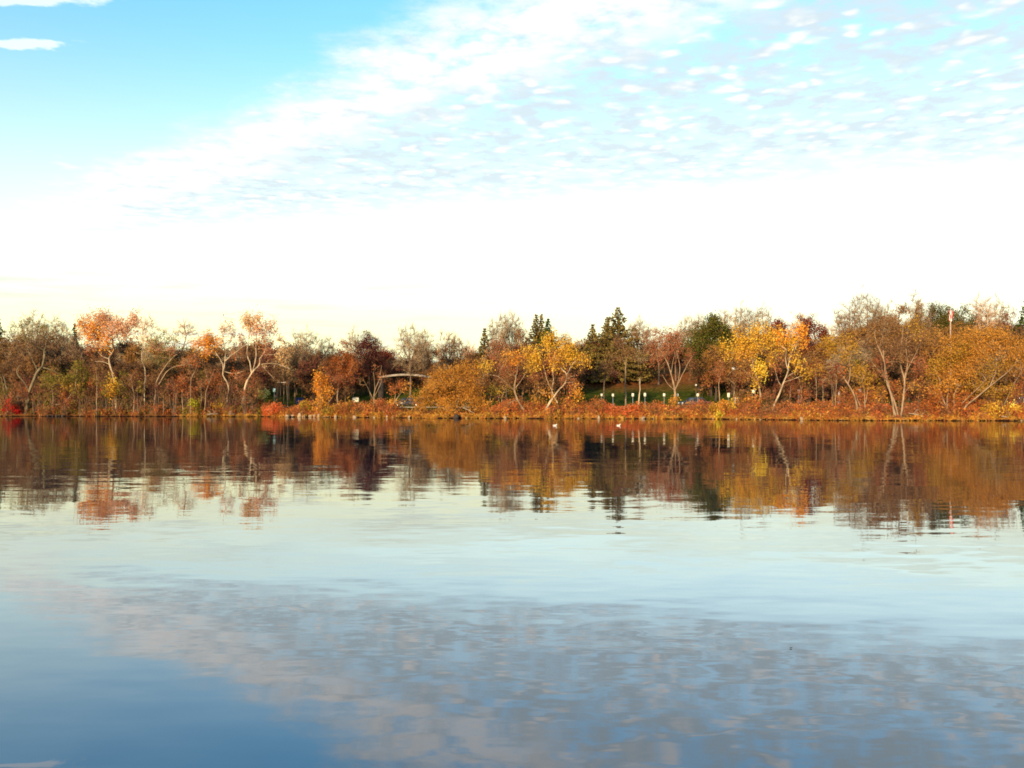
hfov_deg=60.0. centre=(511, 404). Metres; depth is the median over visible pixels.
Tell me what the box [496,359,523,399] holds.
woodland tree
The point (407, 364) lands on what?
woodland tree
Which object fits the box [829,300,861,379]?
bare tree
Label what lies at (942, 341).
woodland tree
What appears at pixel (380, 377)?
forked tree
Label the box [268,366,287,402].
young tree
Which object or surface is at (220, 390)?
thicket shrub
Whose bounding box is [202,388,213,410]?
thicket shrub
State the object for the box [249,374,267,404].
thicket shrub
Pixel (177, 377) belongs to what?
thicket shrub
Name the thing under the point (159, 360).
leafy tree
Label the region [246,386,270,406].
bush
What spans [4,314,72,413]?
leaning tree
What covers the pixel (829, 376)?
thin tree
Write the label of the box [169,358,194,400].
woodland tree
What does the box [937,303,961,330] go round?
pine tree
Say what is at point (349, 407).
bush
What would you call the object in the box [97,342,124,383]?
woodland tree
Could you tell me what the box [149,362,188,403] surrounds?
woodland tree
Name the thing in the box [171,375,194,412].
thicket shrub
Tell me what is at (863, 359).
woodland tree
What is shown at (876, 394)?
bush
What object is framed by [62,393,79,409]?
thicket shrub
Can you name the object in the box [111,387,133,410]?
thicket shrub
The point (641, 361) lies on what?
woodland tree
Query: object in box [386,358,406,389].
woodland tree
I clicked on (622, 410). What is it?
sumac brush
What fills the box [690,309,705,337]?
bare tree
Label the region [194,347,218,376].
woodland tree
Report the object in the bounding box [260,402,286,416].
bush
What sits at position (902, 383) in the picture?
understory shrub
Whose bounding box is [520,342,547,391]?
woodland tree
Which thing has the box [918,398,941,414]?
bush
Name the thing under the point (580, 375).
woodland tree
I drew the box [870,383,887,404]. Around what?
understory shrub
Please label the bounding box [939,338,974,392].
woodland tree
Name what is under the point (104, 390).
thicket shrub
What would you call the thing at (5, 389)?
thicket shrub
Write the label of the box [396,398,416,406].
parked car
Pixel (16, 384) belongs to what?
thicket shrub
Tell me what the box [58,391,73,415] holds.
thicket shrub
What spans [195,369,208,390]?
thicket shrub
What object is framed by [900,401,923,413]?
bush
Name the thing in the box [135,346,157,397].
woodland tree
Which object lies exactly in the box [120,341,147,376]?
woodland tree
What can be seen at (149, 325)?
thin tree
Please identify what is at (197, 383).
thicket shrub
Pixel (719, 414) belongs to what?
bush
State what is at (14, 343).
leafy tree
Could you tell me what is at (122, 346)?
woodland tree
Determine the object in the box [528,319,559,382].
spruce tree
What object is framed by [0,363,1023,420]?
ground
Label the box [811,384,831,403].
understory shrub
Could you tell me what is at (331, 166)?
sky
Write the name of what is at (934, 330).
woodland tree
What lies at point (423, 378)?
woodland tree
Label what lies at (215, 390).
thicket shrub
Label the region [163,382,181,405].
thicket shrub
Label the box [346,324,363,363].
bare tree
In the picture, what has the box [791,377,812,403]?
understory shrub
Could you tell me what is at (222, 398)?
thicket shrub
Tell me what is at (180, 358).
leafy tree
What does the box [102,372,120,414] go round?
sapling
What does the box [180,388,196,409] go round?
thicket shrub
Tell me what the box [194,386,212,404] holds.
thicket shrub
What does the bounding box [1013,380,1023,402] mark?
understory shrub
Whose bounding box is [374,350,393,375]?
woodland tree
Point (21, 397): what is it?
thicket shrub
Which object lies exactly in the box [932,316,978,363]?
woodland tree
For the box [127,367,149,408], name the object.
thicket shrub
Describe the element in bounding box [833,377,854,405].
understory shrub
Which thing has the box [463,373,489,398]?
woodland tree
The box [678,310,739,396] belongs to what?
pine tree
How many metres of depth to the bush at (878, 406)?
93.59 m
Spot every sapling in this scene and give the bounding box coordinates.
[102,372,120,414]
[123,368,142,411]
[157,386,172,414]
[167,383,186,415]
[175,365,194,413]
[183,351,204,412]
[195,373,208,412]
[202,366,220,414]
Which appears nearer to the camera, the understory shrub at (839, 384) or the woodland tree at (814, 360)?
the understory shrub at (839, 384)
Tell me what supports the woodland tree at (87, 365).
on the ground at (654, 391)
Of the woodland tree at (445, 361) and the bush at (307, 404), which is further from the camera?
the woodland tree at (445, 361)
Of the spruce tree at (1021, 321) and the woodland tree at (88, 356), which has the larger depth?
the woodland tree at (88, 356)
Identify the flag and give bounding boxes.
[949,311,952,320]
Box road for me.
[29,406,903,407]
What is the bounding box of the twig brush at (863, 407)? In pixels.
[736,400,939,419]
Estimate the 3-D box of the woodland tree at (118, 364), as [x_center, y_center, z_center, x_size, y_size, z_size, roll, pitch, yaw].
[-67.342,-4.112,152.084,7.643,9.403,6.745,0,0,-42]
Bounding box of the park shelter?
[280,382,289,406]
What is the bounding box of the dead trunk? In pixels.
[638,378,640,404]
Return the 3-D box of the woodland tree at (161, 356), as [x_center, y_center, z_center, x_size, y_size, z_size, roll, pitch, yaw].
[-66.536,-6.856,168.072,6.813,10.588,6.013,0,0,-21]
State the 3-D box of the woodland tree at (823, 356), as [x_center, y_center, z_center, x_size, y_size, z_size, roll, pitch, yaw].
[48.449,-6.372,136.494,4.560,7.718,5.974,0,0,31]
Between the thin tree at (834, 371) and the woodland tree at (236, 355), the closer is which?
the thin tree at (834, 371)
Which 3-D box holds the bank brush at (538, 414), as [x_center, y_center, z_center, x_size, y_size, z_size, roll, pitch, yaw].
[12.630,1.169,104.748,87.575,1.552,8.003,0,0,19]
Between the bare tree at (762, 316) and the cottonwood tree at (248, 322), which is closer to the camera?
the cottonwood tree at (248, 322)
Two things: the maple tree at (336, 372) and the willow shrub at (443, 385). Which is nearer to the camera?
the willow shrub at (443, 385)
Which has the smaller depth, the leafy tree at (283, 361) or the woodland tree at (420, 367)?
the leafy tree at (283, 361)
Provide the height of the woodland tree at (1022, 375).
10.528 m
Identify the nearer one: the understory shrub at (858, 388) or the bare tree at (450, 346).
the understory shrub at (858, 388)
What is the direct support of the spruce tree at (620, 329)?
on the ground at (654, 391)
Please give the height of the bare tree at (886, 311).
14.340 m
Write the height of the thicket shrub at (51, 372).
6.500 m
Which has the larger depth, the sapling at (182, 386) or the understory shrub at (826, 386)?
the sapling at (182, 386)
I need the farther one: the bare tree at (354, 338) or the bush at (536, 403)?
the bare tree at (354, 338)
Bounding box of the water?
[0,416,1023,767]
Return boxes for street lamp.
[732,367,734,400]
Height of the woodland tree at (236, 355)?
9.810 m
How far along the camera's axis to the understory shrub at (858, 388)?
99.85 m
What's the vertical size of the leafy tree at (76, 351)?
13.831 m
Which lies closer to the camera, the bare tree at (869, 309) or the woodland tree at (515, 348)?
the bare tree at (869, 309)
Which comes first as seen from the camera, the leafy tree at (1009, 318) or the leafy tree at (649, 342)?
the leafy tree at (1009, 318)
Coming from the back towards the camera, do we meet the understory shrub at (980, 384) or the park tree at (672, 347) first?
the park tree at (672, 347)
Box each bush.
[1,399,20,414]
[188,398,201,411]
[210,399,225,408]
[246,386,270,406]
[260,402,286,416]
[296,399,310,411]
[321,404,342,414]
[343,400,353,411]
[409,403,426,411]
[478,401,498,412]
[524,395,546,408]
[552,393,572,409]
[665,394,680,406]
[707,402,718,413]
[714,408,725,418]
[716,399,729,411]
[727,398,738,409]
[735,389,752,406]
[751,406,769,418]
[760,387,776,406]
[794,386,814,406]
[834,391,858,406]
[862,402,886,414]
[865,381,889,403]
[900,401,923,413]
[906,370,933,403]
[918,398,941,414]
[980,400,1001,419]
[987,392,1012,406]
[998,399,1023,413]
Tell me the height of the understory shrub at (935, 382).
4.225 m
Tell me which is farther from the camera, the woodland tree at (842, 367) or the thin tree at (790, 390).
the woodland tree at (842, 367)
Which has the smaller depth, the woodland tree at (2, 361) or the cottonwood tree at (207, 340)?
the cottonwood tree at (207, 340)
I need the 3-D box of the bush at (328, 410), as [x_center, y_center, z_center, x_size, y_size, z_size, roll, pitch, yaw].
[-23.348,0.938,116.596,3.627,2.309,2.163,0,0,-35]
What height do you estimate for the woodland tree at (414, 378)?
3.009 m
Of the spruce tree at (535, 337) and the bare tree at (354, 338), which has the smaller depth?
the spruce tree at (535, 337)
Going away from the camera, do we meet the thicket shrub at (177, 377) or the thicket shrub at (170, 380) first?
the thicket shrub at (170, 380)
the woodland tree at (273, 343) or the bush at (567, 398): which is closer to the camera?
the bush at (567, 398)
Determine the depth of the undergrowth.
137.95 m
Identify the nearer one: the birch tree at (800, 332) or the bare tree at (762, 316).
the birch tree at (800, 332)
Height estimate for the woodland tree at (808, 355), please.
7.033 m
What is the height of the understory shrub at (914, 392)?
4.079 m
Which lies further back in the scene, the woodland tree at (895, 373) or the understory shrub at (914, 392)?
the woodland tree at (895, 373)
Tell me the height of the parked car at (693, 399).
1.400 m
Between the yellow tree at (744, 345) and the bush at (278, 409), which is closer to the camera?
the yellow tree at (744, 345)
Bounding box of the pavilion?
[378,374,433,401]
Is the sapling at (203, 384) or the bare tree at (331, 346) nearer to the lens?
the sapling at (203, 384)
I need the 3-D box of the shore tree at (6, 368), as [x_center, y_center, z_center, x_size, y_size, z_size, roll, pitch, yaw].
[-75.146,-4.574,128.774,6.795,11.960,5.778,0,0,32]
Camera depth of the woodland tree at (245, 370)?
148.63 m
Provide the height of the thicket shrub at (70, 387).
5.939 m
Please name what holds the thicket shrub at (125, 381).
on the ground at (654, 391)
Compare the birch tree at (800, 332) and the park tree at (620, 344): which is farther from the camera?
the park tree at (620, 344)
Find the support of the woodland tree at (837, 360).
on the ground at (654, 391)
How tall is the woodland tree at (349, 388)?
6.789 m
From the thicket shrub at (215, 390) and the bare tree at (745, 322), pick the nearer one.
the thicket shrub at (215, 390)
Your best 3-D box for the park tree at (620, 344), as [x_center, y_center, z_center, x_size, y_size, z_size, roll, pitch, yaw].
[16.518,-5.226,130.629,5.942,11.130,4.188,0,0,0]
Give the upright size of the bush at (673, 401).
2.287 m
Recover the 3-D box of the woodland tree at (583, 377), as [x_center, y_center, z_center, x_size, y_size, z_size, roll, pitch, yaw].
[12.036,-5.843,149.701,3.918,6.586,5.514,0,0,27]
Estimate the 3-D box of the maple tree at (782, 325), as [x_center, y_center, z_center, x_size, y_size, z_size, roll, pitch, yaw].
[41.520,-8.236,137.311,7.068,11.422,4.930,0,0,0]
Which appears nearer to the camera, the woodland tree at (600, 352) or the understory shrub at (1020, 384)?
the understory shrub at (1020, 384)
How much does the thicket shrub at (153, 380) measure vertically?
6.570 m
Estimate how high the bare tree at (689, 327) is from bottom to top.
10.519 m
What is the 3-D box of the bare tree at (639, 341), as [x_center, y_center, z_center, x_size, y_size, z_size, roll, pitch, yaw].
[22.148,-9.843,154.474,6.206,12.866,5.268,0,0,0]
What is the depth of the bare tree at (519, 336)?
157.60 m
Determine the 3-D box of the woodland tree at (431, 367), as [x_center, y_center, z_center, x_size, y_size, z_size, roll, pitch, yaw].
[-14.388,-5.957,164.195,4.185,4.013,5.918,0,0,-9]
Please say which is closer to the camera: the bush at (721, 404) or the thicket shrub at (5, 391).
the bush at (721, 404)
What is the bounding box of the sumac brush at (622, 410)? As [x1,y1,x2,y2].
[598,401,640,417]
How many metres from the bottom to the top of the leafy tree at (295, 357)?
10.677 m
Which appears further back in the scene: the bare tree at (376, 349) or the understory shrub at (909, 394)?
the bare tree at (376, 349)
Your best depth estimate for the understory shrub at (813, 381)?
122.75 m
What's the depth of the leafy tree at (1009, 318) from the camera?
138.42 m
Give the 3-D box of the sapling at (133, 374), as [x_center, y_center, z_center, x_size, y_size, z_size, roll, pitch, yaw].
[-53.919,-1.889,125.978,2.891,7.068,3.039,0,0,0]
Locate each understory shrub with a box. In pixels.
[767,381,786,402]
[774,382,793,401]
[778,380,796,401]
[790,386,803,400]
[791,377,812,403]
[800,382,819,402]
[807,378,817,402]
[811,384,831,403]
[815,379,831,401]
[821,376,839,400]
[832,378,849,405]
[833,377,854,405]
[844,385,859,403]
[852,385,869,403]
[854,389,874,407]
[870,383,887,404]
[877,378,900,404]
[883,379,901,405]
[890,386,911,408]
[894,377,916,405]
[899,382,919,405]
[907,374,925,398]
[916,381,935,400]
[929,378,945,392]
[940,383,961,400]
[952,376,972,402]
[955,382,978,403]
[970,376,990,402]
[974,377,1001,406]
[976,381,1003,401]
[987,383,1010,405]
[1001,381,1019,398]
[1004,385,1023,403]
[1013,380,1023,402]
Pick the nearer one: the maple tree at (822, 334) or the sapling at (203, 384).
the sapling at (203, 384)
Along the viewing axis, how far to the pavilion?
146.82 m
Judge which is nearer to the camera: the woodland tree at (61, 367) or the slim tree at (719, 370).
the slim tree at (719, 370)
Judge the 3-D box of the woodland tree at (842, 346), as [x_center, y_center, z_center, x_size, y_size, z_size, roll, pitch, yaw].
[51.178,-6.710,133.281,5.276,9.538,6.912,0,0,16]
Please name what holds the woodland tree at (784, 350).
on the ground at (654, 391)
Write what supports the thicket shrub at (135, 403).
on the ground at (654, 391)
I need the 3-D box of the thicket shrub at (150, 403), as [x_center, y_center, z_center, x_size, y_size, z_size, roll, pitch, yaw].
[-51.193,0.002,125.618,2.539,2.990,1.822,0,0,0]
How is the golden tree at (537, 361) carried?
on the ground at (654, 391)
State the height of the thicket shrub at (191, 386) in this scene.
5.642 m
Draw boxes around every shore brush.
[0,393,266,415]
[260,393,1023,420]
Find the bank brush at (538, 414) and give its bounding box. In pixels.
[302,408,1023,420]
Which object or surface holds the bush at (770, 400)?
on the ground at (654, 391)
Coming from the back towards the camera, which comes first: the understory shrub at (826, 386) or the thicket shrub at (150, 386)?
the thicket shrub at (150, 386)
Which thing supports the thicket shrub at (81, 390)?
on the ground at (654, 391)
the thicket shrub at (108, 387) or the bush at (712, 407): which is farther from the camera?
the thicket shrub at (108, 387)
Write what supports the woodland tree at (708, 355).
on the ground at (654, 391)
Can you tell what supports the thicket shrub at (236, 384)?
on the ground at (654, 391)
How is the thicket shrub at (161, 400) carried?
on the ground at (654, 391)
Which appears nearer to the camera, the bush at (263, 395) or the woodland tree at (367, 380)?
the bush at (263, 395)
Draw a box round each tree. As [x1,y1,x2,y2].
[0,322,21,392]
[0,324,35,394]
[0,332,24,407]
[0,349,23,386]
[0,351,10,381]
[3,353,42,400]
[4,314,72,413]
[16,309,57,396]
[17,349,63,404]
[26,344,64,397]
[37,313,76,393]
[37,358,89,413]
[38,354,68,391]
[56,354,86,401]
[60,329,87,363]
[65,324,90,391]
[67,358,97,401]
[73,306,143,408]
[79,345,96,379]
[83,346,112,377]
[83,352,117,404]
[91,360,107,415]
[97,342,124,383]
[101,354,132,404]
[114,338,138,355]
[115,352,128,363]
[119,359,150,405]
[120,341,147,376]
[133,314,161,406]
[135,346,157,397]
[135,357,164,405]
[141,330,174,403]
[142,318,198,410]
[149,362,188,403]
[150,343,170,362]
[165,346,201,399]
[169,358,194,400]
[171,338,200,399]
[182,357,214,388]
[188,315,247,407]
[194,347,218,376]
[202,362,227,395]
[207,344,228,360]
[208,349,223,367]
[215,347,233,363]
[217,356,245,399]
[227,347,246,377]
[229,338,253,358]
[235,365,259,404]
[239,304,289,403]
[239,350,262,384]
[247,338,264,356]
[248,355,282,405]
[256,339,274,388]
[264,345,288,396]
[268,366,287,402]
[270,333,296,404]
[273,350,304,399]
[275,371,300,405]
[276,342,310,402]
[285,341,307,391]
[287,323,325,395]
[293,356,325,400]
[295,353,308,396]
[305,350,325,381]
[306,366,335,410]
[314,368,341,395]
[316,357,330,399]
[317,335,340,363]
[320,338,361,405]
[328,367,361,400]
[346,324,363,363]
[347,366,364,396]
[348,330,405,396]
[355,363,373,396]
[358,362,390,406]
[360,365,377,394]
[366,334,383,386]
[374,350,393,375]
[376,378,412,411]
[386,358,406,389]
[390,319,428,397]
[396,356,414,378]
[400,372,417,386]
[412,354,428,383]
[413,340,442,365]
[414,324,436,382]
[415,371,436,386]
[426,363,436,378]
[430,362,452,379]
[434,355,460,374]
[435,330,461,366]
[447,358,465,370]
[448,339,469,361]
[459,342,479,366]
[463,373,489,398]
[464,349,484,367]
[474,328,493,371]
[474,342,532,410]
[475,366,502,401]
[476,314,511,368]
[477,335,516,384]
[484,382,517,401]
[494,348,516,374]
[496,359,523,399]
[498,307,524,347]
[511,342,530,358]
[511,358,534,400]
[512,323,531,349]
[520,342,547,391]
[523,314,543,376]
[523,324,593,410]
[524,356,552,398]
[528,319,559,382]
[536,343,551,391]
[537,314,544,344]
[542,349,564,392]
[557,360,585,399]
[558,331,584,353]
[558,355,589,382]
[568,324,615,382]
[577,307,661,383]
[578,354,596,387]
[587,355,623,402]
[591,340,615,382]
[596,317,611,345]
[605,331,641,405]
[626,316,652,354]
[628,347,649,384]
[641,345,661,378]
[642,326,675,384]
[645,322,695,398]
[655,351,673,377]
[662,327,689,380]
[670,344,684,376]
[673,316,700,368]
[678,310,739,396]
[679,348,692,374]
[684,349,709,389]
[684,357,707,393]
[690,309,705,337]
[692,344,735,400]
[708,358,739,401]
[715,318,779,404]
[718,307,733,341]
[721,369,742,402]
[723,346,742,394]
[728,300,761,339]
[733,339,764,397]
[748,301,774,337]
[756,346,777,392]
[761,332,795,381]
[763,315,799,372]
[765,351,793,384]
[769,311,815,409]
[778,350,810,400]
[780,373,800,401]
[785,313,819,343]
[791,313,831,371]
[791,363,812,390]
[795,345,811,365]
[799,348,826,363]
[801,327,862,411]
[802,358,829,397]
[803,356,825,384]
[810,365,827,392]
[814,358,841,400]
[818,345,839,367]
[819,364,850,403]
[822,323,838,344]
[824,346,848,380]
[827,361,844,405]
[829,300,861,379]
[832,345,857,398]
[836,330,863,388]
[844,284,886,380]
[844,335,875,400]
[845,325,886,391]
[846,356,881,408]
[852,302,932,416]
[858,338,894,398]
[870,297,902,334]
[871,339,918,395]
[883,320,917,372]
[883,329,902,344]
[893,336,929,400]
[903,290,926,324]
[906,329,947,395]
[907,296,937,333]
[920,321,1023,414]
[922,300,949,332]
[924,324,955,377]
[927,331,952,383]
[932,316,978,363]
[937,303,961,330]
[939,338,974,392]
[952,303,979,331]
[963,332,1000,393]
[966,292,1000,331]
[968,345,1007,384]
[984,324,1012,376]
[989,289,1014,327]
[993,337,1023,382]
[996,306,1023,386]
[997,306,1023,331]
[997,331,1023,393]
[999,322,1023,389]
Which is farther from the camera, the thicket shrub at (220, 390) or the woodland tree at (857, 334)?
the woodland tree at (857, 334)
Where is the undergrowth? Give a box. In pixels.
[15,371,1023,404]
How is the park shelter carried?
on the ground at (654, 391)
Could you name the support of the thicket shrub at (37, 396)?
on the ground at (654, 391)
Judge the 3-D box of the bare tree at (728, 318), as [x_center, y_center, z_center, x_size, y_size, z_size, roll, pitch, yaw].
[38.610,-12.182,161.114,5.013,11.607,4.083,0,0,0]
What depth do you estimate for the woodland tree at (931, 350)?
120.60 m
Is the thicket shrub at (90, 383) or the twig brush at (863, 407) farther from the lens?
the thicket shrub at (90, 383)
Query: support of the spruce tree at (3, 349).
on the ground at (654, 391)
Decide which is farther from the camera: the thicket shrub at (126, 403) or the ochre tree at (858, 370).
the thicket shrub at (126, 403)
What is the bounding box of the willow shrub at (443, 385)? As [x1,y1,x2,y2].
[407,355,495,413]
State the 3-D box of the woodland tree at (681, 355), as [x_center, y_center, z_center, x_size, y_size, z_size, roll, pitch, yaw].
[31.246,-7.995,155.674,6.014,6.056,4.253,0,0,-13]
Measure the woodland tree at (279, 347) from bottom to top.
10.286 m
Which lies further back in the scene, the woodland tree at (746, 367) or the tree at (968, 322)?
the tree at (968, 322)
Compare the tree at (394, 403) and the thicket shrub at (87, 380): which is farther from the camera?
the thicket shrub at (87, 380)
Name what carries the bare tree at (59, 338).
on the ground at (654, 391)
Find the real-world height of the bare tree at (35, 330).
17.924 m
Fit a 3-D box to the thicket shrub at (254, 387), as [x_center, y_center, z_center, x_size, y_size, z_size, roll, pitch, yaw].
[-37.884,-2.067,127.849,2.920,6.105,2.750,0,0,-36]
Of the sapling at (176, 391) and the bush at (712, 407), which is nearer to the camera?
the bush at (712, 407)
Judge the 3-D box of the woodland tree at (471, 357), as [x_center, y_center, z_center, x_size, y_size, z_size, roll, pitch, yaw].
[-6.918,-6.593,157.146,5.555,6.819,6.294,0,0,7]
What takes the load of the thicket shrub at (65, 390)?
on the ground at (654, 391)
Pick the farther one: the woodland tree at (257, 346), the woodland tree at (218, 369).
the woodland tree at (257, 346)
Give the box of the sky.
[0,0,1023,362]
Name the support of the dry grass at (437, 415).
on the ground at (654, 391)
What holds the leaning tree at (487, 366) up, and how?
on the ground at (654, 391)
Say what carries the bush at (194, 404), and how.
on the ground at (654, 391)
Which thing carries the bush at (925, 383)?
on the ground at (654, 391)
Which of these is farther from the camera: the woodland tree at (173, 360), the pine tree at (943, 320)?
the woodland tree at (173, 360)
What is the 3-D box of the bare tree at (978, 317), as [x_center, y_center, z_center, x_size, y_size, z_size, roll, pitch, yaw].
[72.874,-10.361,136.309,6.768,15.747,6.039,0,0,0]
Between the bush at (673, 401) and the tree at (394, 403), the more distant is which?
the tree at (394, 403)
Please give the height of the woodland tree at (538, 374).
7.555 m
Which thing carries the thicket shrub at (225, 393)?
on the ground at (654, 391)
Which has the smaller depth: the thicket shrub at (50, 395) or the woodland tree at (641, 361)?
the thicket shrub at (50, 395)
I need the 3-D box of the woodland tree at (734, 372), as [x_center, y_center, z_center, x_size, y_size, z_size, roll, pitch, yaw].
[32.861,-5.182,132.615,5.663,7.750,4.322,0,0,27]
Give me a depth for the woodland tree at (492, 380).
136.82 m
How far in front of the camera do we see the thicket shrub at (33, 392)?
127.98 m
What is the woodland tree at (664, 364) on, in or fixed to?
on the ground at (654, 391)
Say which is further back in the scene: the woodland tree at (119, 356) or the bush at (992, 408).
the woodland tree at (119, 356)
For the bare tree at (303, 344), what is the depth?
162.40 m
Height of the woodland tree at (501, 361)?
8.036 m
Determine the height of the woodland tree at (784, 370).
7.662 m
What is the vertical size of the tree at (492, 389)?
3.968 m
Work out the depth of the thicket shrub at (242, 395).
128.51 m
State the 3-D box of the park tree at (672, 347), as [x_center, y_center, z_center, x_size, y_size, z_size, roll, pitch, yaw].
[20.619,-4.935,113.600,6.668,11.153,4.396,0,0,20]
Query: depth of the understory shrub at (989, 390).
96.08 m
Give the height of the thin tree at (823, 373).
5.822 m
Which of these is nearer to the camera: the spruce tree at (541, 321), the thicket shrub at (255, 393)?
the thicket shrub at (255, 393)
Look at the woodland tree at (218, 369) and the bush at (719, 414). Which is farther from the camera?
the woodland tree at (218, 369)
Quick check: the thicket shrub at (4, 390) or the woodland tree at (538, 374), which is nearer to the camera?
the thicket shrub at (4, 390)
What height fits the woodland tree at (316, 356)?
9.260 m
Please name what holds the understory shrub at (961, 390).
on the ground at (654, 391)
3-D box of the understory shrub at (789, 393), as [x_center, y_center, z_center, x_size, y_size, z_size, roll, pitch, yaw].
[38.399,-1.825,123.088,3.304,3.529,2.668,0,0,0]
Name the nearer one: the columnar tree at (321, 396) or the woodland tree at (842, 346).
the columnar tree at (321, 396)
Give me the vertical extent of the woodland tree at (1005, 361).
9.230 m
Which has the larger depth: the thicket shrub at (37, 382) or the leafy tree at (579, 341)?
the leafy tree at (579, 341)
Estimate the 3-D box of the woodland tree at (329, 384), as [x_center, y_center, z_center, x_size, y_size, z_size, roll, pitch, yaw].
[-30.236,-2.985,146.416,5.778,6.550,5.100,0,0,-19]
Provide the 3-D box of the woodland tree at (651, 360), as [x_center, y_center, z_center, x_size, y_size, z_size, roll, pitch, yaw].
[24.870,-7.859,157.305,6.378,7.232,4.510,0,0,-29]
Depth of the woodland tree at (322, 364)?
154.51 m
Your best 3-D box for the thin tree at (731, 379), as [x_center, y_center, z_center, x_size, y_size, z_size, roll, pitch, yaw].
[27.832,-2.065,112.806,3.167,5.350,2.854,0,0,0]
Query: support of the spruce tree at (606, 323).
on the ground at (654, 391)
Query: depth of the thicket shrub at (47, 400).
127.51 m
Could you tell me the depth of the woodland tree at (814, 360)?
126.76 m
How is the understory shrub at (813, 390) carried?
on the ground at (654, 391)
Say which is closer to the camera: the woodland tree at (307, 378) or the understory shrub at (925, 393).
the understory shrub at (925, 393)
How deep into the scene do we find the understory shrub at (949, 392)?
96.33 m
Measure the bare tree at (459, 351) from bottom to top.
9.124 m
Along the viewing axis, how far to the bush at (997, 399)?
95.95 m
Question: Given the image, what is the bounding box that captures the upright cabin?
[296,397,303,404]
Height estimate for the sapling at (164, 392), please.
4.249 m
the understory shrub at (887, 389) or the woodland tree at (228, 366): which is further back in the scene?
the woodland tree at (228, 366)
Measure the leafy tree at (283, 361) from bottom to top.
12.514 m
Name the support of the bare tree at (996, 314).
on the ground at (654, 391)
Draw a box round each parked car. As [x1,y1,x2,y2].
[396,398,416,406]
[678,397,710,405]
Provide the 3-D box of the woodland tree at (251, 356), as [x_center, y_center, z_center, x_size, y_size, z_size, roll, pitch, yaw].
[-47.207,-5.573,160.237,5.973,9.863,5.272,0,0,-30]
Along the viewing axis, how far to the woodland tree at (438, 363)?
149.18 m
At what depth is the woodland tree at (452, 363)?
151.90 m
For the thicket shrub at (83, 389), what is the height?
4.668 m
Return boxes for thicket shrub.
[0,381,16,404]
[0,382,16,401]
[0,387,9,413]
[0,394,15,414]
[3,391,26,413]
[7,387,31,404]
[8,377,32,401]
[15,381,35,404]
[22,369,43,404]
[22,385,43,414]
[25,387,47,409]
[29,375,46,405]
[32,393,55,408]
[35,369,53,401]
[43,385,63,408]
[48,368,65,402]
[52,396,64,406]
[57,379,76,402]
[58,373,78,399]
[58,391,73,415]
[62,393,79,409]
[67,386,89,415]
[73,384,92,411]
[78,373,94,402]
[83,391,105,409]
[84,377,101,409]
[85,383,103,405]
[93,380,106,408]
[96,370,118,405]
[97,380,112,408]
[100,380,122,406]
[106,379,130,414]
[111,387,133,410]
[117,369,134,405]
[120,372,139,406]
[120,388,136,409]
[126,380,145,412]
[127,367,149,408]
[130,396,149,410]
[140,376,159,403]
[143,395,157,412]
[146,367,167,402]
[151,382,163,412]
[151,382,179,412]
[156,378,172,406]
[159,385,174,412]
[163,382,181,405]
[165,375,181,415]
[167,372,186,405]
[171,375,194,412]
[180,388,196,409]
[181,373,198,402]
[184,385,198,412]
[187,369,206,399]
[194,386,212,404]
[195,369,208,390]
[200,379,218,400]
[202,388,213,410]
[205,372,230,401]
[207,395,219,409]
[211,388,230,408]
[214,384,238,413]
[216,381,234,405]
[222,374,240,400]
[222,388,240,411]
[231,383,247,409]
[233,377,255,405]
[238,371,259,405]
[238,389,252,415]
[242,375,264,411]
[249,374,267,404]
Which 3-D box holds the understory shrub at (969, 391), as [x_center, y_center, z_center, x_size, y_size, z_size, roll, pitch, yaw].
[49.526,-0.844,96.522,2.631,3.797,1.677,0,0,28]
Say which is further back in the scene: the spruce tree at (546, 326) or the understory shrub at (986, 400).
the spruce tree at (546, 326)
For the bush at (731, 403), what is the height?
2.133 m
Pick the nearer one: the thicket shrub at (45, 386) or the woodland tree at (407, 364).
the thicket shrub at (45, 386)
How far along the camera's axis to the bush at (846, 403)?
97.21 m
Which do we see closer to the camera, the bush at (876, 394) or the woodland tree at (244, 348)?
the bush at (876, 394)
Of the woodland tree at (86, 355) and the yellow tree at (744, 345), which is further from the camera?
the woodland tree at (86, 355)
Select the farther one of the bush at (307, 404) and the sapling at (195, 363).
the sapling at (195, 363)
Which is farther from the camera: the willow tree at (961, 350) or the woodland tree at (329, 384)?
the woodland tree at (329, 384)
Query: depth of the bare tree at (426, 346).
165.29 m
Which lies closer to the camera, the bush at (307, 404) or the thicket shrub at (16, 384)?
the bush at (307, 404)
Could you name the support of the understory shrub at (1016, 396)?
on the ground at (654, 391)
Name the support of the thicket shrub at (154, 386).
on the ground at (654, 391)
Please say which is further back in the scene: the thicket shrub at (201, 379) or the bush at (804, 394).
the thicket shrub at (201, 379)
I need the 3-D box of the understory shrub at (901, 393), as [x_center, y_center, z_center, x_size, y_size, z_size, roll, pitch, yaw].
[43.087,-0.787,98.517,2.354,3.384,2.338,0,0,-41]
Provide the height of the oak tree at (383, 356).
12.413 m
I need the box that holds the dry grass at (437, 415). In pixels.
[180,412,1023,420]
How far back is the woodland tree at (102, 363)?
150.66 m
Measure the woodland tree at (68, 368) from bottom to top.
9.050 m
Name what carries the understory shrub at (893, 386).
on the ground at (654, 391)
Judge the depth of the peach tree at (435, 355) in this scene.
167.42 m
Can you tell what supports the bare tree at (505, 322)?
on the ground at (654, 391)
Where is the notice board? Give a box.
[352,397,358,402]
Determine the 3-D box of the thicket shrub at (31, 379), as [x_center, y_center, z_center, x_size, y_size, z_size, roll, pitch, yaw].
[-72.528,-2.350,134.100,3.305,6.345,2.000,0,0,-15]
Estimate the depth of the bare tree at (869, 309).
136.85 m
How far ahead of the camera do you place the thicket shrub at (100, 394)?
129.42 m

